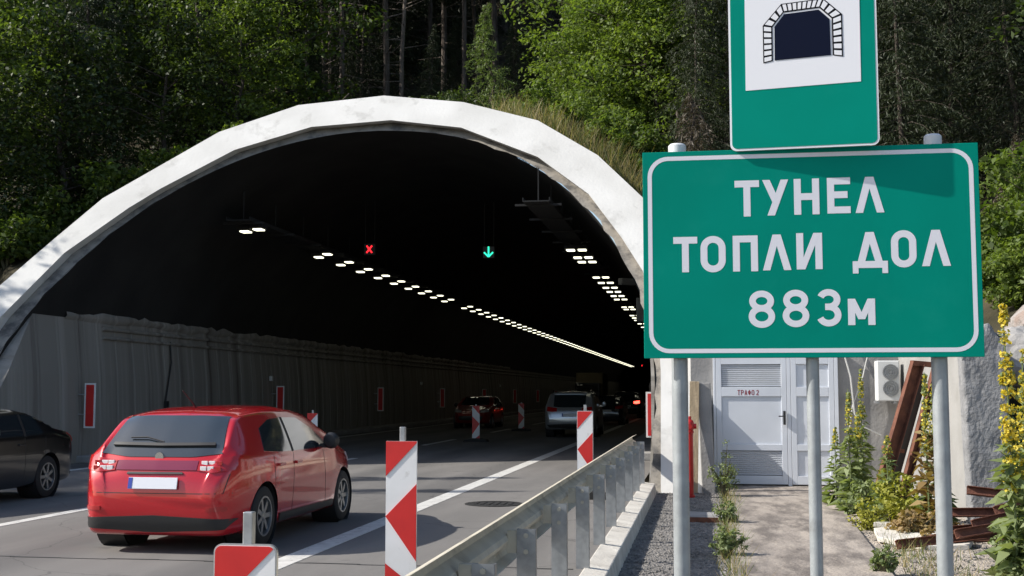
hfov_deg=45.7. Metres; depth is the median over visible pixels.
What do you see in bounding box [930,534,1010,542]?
steel beam
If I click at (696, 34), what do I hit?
spruce tree
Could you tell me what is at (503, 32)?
spruce tree
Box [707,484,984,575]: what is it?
path weeds
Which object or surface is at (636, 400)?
car
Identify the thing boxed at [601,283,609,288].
tunnel lamp
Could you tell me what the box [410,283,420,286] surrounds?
tunnel lamp
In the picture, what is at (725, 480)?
weed clump
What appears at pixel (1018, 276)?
slope bush
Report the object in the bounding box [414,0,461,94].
pine tree
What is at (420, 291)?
tunnel lamp
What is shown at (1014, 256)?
bush
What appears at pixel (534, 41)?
bright tree
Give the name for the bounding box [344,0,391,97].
pine tree
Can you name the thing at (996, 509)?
steel beam
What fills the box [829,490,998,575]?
dirt
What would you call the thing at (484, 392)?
wall marker
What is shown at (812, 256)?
tunnel name sign
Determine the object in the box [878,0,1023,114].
spruce tree
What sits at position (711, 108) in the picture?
broadleaf tree
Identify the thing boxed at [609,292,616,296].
tunnel lamp
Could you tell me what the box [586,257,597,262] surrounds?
tunnel lamp
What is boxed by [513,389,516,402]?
wall marker
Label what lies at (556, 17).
spruce tree
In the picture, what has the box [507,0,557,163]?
spruce tree
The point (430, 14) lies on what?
pine tree
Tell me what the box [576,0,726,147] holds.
bright tree
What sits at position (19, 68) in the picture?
broadleaf tree
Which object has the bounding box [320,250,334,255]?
tunnel lamp
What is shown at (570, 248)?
tunnel lamp
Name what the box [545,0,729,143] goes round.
bright tree
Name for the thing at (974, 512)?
steel beam
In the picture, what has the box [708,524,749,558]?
weed clump
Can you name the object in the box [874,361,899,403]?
air conditioner
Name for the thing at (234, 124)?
slope bush
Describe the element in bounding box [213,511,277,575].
delineator
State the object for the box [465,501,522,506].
drain cover
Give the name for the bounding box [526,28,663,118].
bright tree
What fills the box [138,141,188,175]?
slope bush
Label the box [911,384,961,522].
mullein
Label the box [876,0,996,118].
spruce tree
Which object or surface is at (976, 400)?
wing wall
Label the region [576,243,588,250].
tunnel lamp
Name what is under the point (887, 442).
mullein
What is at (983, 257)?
bush
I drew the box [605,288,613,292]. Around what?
tunnel lamp
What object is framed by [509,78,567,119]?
bush
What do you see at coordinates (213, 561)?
tar joint
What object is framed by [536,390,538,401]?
wall marker
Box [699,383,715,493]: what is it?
concrete slab
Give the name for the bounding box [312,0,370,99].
pine tree
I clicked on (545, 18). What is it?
pine tree
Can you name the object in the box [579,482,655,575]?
kerb
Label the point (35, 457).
car
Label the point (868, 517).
weed clump
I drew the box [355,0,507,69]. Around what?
spruce tree
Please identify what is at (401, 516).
delineator
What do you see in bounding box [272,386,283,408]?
wall marker
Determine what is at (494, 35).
pine tree
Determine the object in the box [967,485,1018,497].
steel beam
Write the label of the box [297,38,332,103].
spruce tree
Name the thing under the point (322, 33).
broadleaf tree
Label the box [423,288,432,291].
tunnel lamp
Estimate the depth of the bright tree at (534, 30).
39.84 m
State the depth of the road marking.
15.94 m
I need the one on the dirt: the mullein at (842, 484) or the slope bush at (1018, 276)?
the mullein at (842, 484)
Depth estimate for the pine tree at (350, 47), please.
60.06 m
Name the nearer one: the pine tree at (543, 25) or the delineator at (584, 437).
the delineator at (584, 437)
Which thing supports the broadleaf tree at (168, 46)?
on the hillside
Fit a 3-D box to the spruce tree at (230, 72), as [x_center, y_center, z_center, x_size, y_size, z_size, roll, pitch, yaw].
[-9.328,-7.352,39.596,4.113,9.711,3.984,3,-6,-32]
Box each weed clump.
[707,439,739,496]
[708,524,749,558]
[711,500,738,524]
[836,478,879,515]
[845,505,890,530]
[856,469,932,519]
[869,544,901,573]
[884,506,963,535]
[987,524,1023,575]
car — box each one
[0,408,71,497]
[87,390,351,544]
[453,395,502,427]
[545,390,605,436]
[598,395,630,424]
[614,391,645,417]
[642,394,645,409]
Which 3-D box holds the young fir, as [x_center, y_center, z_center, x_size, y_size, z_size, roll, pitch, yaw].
[-0.669,-6.050,34.725,1.821,4.120,1.837,-1,-5,9]
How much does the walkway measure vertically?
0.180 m
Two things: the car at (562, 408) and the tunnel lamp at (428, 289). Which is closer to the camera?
the car at (562, 408)
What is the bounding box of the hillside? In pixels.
[0,0,1023,444]
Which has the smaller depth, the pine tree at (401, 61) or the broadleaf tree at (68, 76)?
the broadleaf tree at (68, 76)
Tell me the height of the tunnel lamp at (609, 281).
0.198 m
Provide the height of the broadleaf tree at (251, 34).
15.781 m
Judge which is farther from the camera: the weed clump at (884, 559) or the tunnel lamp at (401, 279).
the tunnel lamp at (401, 279)
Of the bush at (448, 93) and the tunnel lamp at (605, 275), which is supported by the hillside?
the bush at (448, 93)
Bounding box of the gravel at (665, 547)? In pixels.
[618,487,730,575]
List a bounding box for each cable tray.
[223,191,631,364]
[515,168,643,324]
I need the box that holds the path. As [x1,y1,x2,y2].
[727,485,893,575]
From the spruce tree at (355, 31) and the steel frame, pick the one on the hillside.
the spruce tree at (355, 31)
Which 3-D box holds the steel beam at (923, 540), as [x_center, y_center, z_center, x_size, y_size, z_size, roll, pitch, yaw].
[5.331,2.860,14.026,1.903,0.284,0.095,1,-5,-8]
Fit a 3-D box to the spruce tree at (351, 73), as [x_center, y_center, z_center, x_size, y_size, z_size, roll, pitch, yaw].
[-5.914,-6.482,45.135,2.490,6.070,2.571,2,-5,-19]
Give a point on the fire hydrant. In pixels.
(692, 426)
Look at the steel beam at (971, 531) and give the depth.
13.92 m
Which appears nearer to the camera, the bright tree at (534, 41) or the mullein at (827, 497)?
the mullein at (827, 497)
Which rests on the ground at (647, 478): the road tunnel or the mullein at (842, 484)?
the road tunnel
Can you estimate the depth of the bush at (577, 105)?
31.78 m
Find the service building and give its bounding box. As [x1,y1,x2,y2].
[690,357,900,486]
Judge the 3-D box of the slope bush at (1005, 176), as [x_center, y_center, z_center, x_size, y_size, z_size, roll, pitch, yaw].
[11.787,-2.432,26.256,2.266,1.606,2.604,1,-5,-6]
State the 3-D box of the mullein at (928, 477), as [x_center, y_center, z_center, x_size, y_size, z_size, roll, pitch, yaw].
[5.222,2.091,15.221,0.684,2.066,0.613,-1,-5,9]
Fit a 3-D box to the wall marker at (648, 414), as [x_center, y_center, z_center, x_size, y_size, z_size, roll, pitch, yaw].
[3.218,2.845,27.309,0.415,1.020,0.053,-1,-5,9]
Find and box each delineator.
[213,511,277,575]
[307,410,317,426]
[385,427,416,575]
[463,404,488,441]
[511,402,530,430]
[577,405,605,499]
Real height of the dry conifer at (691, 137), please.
4.085 m
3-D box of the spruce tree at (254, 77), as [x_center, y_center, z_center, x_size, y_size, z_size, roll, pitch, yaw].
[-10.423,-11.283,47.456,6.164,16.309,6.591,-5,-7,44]
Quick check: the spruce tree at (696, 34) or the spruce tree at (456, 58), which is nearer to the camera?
the spruce tree at (696, 34)
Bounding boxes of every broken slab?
[874,521,890,526]
[874,526,973,550]
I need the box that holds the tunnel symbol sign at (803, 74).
[728,0,879,150]
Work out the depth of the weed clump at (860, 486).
17.57 m
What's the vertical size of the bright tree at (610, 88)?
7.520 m
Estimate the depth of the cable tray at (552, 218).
33.15 m
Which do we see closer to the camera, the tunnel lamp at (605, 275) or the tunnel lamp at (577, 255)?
the tunnel lamp at (577, 255)
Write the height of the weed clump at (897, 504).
0.842 m
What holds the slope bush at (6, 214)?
on the hillside
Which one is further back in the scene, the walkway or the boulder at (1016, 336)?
the walkway
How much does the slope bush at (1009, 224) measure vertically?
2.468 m
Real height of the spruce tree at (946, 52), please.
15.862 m
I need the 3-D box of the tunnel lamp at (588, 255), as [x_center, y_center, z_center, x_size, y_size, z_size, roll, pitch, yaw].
[2.363,-1.019,37.510,0.340,0.198,0.440,-1,-5,9]
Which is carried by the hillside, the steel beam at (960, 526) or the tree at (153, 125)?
the tree at (153, 125)
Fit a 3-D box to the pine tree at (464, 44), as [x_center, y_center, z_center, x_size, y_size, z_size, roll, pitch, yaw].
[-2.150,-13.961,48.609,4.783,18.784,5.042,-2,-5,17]
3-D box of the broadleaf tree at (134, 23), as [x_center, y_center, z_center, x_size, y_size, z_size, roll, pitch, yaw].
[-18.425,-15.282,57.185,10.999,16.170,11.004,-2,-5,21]
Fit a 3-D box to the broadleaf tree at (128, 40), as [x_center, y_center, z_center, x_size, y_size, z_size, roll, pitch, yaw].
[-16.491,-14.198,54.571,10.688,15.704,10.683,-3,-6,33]
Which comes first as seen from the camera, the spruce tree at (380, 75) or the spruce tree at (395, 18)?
the spruce tree at (380, 75)
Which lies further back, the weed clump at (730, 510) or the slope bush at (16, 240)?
the slope bush at (16, 240)
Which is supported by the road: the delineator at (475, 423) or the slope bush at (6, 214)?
the delineator at (475, 423)
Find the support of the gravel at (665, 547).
on the ground at (647, 478)
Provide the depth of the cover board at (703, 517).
16.82 m
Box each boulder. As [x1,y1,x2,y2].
[1005,326,1023,391]
[1010,305,1023,326]
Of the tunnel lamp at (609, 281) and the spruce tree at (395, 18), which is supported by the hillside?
the spruce tree at (395, 18)
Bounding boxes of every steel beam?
[895,533,996,549]
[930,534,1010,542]
[952,507,994,516]
[953,524,971,532]
[954,523,1000,538]
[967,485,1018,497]
[970,512,1017,527]
[993,503,1020,513]
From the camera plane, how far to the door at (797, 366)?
22.92 m
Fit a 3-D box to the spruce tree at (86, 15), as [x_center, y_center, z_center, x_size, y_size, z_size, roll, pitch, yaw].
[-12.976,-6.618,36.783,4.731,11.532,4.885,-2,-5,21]
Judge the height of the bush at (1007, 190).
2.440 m
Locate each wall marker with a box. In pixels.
[78,383,95,427]
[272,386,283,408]
[374,387,383,410]
[437,388,444,407]
[482,389,486,395]
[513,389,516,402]
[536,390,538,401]
[646,392,650,437]
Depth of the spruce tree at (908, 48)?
38.84 m
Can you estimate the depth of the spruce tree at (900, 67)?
30.33 m
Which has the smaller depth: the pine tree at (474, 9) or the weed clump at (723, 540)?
the weed clump at (723, 540)
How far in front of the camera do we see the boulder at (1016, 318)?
19.06 m
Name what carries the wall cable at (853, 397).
attached to the service building
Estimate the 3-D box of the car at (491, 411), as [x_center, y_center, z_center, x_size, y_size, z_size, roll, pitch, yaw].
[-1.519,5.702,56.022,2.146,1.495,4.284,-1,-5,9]
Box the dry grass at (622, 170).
[473,84,726,196]
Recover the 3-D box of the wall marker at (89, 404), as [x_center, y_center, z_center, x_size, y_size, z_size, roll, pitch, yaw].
[-9.710,2.681,27.738,0.455,1.020,0.053,-1,-5,9]
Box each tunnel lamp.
[237,226,254,232]
[250,224,267,230]
[311,251,325,258]
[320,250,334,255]
[334,259,347,265]
[342,258,355,262]
[354,267,366,272]
[362,265,374,269]
[372,273,383,278]
[380,272,391,276]
[388,279,399,284]
[396,278,406,281]
[403,284,413,289]
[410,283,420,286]
[416,289,426,293]
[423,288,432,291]
[564,244,575,251]
[571,251,583,258]
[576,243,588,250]
[576,258,586,262]
[582,251,594,258]
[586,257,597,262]
[591,272,600,278]
[596,278,605,283]
[600,272,610,277]
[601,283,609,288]
[605,278,614,283]
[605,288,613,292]
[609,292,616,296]
[610,283,618,288]
[613,288,621,292]
[617,292,625,296]
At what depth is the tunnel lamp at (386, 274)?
44.63 m
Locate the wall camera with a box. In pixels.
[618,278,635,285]
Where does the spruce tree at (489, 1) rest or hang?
on the hillside
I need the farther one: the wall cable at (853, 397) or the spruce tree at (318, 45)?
the spruce tree at (318, 45)
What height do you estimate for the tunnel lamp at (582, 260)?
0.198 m
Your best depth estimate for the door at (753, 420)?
23.09 m
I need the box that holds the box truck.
[575,373,607,395]
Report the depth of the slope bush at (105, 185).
32.25 m
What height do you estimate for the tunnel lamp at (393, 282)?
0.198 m
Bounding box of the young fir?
[464,2,518,111]
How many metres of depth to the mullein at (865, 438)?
20.49 m
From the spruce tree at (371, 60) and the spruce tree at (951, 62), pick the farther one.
the spruce tree at (371, 60)
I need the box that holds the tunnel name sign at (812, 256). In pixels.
[642,133,984,575]
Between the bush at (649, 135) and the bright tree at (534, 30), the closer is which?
the bush at (649, 135)
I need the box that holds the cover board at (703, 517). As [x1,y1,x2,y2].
[690,511,734,522]
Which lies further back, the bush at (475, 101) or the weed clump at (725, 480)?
the bush at (475, 101)
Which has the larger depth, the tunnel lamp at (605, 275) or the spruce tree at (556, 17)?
the spruce tree at (556, 17)
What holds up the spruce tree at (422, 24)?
on the hillside
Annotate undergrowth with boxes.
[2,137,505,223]
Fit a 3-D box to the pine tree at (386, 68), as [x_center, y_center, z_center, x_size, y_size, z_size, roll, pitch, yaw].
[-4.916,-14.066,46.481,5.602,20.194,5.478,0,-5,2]
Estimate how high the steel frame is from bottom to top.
2.384 m
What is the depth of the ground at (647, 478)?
25.77 m
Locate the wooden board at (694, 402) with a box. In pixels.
[689,381,698,492]
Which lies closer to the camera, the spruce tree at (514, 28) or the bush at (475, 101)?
the bush at (475, 101)
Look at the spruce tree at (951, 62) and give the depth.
32.68 m
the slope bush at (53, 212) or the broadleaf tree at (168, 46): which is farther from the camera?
the broadleaf tree at (168, 46)
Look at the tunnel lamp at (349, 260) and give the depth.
40.01 m
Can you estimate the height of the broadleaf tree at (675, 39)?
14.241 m
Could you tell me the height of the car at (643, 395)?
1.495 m
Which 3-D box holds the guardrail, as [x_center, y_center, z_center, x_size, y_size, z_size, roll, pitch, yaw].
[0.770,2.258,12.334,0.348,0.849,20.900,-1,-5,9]
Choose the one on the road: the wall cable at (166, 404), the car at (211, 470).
the car at (211, 470)
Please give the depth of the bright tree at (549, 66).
37.07 m
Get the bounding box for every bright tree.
[499,0,724,140]
[518,0,723,138]
[522,0,727,139]
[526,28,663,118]
[534,0,704,138]
[542,0,724,142]
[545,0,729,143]
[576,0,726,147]
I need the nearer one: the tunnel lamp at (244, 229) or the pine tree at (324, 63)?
the tunnel lamp at (244, 229)
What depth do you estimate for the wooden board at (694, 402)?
21.74 m
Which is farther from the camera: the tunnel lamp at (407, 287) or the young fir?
the tunnel lamp at (407, 287)
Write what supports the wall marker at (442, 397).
attached to the road tunnel
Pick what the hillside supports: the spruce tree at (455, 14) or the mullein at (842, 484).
the spruce tree at (455, 14)
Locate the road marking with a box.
[0,412,645,569]
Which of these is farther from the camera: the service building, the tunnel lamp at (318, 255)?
the tunnel lamp at (318, 255)
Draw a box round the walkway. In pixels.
[76,408,650,462]
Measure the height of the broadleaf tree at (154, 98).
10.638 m
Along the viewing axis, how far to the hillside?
59.45 m
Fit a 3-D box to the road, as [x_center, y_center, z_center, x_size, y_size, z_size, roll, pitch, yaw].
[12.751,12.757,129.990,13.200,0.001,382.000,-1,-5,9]
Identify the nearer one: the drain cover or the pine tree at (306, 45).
the drain cover
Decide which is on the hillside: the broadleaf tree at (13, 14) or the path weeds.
the broadleaf tree at (13, 14)
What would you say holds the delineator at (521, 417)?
on the road
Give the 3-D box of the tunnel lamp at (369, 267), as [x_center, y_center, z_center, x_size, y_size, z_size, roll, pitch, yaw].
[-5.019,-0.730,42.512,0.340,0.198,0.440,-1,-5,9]
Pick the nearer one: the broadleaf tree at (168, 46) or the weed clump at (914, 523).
the weed clump at (914, 523)
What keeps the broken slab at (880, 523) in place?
on the dirt
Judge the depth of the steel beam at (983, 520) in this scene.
14.07 m
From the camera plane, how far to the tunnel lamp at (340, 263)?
40.31 m
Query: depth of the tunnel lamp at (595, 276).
43.85 m
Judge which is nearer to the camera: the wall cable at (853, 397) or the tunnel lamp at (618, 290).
the wall cable at (853, 397)
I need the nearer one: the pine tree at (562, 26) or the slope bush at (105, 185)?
the slope bush at (105, 185)
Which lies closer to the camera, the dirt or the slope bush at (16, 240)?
the dirt
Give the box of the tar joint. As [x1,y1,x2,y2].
[9,556,572,569]
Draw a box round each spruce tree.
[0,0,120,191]
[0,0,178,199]
[1,0,145,217]
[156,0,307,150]
[171,0,269,156]
[248,2,338,91]
[283,0,428,108]
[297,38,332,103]
[318,0,410,53]
[334,0,456,83]
[336,35,366,99]
[355,0,457,58]
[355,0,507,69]
[367,59,382,95]
[411,0,498,36]
[411,23,449,99]
[414,0,512,34]
[437,0,533,9]
[438,11,477,102]
[493,11,532,157]
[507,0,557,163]
[551,8,574,26]
[654,0,730,150]
[671,0,731,150]
[873,0,967,145]
[876,0,959,143]
[876,0,976,115]
[876,0,996,83]
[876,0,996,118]
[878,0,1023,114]
[880,0,1023,194]
[906,0,1023,107]
[940,0,1023,197]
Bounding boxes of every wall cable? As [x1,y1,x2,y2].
[165,342,171,407]
[844,358,880,435]
[845,357,867,456]
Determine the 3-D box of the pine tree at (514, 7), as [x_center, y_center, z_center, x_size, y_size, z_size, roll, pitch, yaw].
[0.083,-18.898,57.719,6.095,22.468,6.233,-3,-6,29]
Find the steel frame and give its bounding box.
[876,360,931,497]
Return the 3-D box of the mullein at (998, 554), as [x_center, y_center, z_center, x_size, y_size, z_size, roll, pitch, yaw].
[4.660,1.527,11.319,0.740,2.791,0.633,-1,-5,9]
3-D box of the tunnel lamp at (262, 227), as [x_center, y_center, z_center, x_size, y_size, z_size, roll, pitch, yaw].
[-6.724,-1.627,32.291,0.340,0.198,0.440,-1,-5,9]
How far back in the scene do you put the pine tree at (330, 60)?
49.62 m
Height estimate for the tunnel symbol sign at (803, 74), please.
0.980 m
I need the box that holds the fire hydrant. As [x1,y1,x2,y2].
[688,416,696,497]
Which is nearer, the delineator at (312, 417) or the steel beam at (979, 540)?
the steel beam at (979, 540)
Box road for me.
[0,410,649,575]
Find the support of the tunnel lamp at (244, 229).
attached to the cable tray at (293, 239)
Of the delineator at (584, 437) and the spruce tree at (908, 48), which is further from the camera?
the spruce tree at (908, 48)
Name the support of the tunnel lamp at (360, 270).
attached to the cable tray at (293, 239)
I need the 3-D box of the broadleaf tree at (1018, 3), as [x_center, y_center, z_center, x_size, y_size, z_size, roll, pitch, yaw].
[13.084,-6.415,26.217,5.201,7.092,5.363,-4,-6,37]
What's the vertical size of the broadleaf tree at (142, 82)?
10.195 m
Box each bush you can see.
[0,197,47,249]
[0,207,47,268]
[1,183,94,245]
[63,156,141,211]
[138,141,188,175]
[189,119,242,148]
[420,84,482,106]
[467,99,502,109]
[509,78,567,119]
[544,89,616,137]
[582,104,645,154]
[604,122,672,177]
[978,147,1023,227]
[979,140,1023,260]
[980,200,1023,267]
[981,199,1023,254]
[982,234,1023,309]
[982,257,1023,304]
[986,143,1021,190]
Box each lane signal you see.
[364,201,375,255]
[483,203,494,258]
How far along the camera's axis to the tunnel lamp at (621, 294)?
52.30 m
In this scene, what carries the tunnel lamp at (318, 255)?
attached to the cable tray at (293, 239)
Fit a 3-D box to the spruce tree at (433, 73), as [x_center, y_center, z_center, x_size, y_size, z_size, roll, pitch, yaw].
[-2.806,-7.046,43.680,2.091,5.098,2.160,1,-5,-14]
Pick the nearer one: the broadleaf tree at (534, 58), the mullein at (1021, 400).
the mullein at (1021, 400)
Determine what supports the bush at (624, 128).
on the hillside
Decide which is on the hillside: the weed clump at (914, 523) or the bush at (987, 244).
the bush at (987, 244)
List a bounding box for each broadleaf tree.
[0,0,72,208]
[0,0,90,204]
[0,0,145,180]
[0,0,152,209]
[0,0,184,202]
[0,66,61,225]
[34,1,183,133]
[56,1,194,101]
[66,0,233,170]
[77,0,330,145]
[118,0,327,109]
[158,0,327,141]
[180,0,347,114]
[184,0,391,130]
[500,0,725,73]
[561,0,724,79]
[652,9,724,146]
[985,0,1023,45]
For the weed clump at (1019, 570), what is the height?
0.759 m
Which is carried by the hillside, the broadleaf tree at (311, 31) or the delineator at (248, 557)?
the broadleaf tree at (311, 31)
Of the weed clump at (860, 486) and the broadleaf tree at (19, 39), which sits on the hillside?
the broadleaf tree at (19, 39)
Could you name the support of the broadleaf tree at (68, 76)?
on the hillside
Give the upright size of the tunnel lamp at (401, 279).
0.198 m
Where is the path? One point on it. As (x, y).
(776, 520)
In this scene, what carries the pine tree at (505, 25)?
on the hillside
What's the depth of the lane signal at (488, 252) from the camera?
36.79 m
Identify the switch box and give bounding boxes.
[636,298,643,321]
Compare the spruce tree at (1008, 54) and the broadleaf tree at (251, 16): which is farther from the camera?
the broadleaf tree at (251, 16)
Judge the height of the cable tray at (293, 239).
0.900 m
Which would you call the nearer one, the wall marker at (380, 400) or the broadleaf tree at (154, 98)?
the broadleaf tree at (154, 98)
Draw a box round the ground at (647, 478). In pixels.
[645,472,656,493]
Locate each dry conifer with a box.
[675,92,717,150]
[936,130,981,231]
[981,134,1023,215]
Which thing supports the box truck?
on the road
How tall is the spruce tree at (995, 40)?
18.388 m
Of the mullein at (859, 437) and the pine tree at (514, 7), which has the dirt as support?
the mullein at (859, 437)
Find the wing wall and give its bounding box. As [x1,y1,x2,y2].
[898,323,1010,523]
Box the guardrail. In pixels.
[405,435,644,575]
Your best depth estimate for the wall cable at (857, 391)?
22.80 m
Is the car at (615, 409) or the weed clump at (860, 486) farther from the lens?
the car at (615, 409)
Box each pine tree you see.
[297,5,316,102]
[304,0,345,99]
[304,0,351,98]
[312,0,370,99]
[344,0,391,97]
[346,1,354,92]
[365,15,377,96]
[370,0,409,96]
[375,0,428,96]
[411,0,440,95]
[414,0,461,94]
[445,0,487,100]
[451,0,501,104]
[471,0,509,108]
[490,0,533,96]
[496,0,525,31]
[521,0,558,65]
[528,0,557,60]
[555,0,566,86]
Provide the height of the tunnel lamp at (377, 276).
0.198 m
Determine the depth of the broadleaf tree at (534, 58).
41.75 m
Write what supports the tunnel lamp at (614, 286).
attached to the cable tray at (552, 218)
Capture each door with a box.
[716,358,787,484]
[790,358,835,484]
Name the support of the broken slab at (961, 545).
on the dirt
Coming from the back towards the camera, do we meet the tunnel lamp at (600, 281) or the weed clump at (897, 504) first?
the tunnel lamp at (600, 281)
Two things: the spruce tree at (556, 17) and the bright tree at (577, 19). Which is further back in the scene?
the spruce tree at (556, 17)
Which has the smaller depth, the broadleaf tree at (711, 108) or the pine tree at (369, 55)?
the broadleaf tree at (711, 108)
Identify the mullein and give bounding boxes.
[822,427,848,507]
[825,389,865,514]
[839,412,872,512]
[847,369,877,479]
[860,435,909,521]
[906,374,934,520]
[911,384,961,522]
[975,303,1023,575]
[993,349,1023,575]
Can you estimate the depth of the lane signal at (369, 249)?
37.38 m
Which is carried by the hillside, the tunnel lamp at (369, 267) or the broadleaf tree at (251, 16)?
the broadleaf tree at (251, 16)
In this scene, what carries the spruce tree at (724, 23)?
on the hillside
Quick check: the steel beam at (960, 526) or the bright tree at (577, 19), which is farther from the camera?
the bright tree at (577, 19)
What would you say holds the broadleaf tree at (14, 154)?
on the hillside
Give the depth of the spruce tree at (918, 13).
34.92 m
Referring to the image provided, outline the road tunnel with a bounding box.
[0,96,701,492]
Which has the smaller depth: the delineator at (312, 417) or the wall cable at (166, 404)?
the delineator at (312, 417)

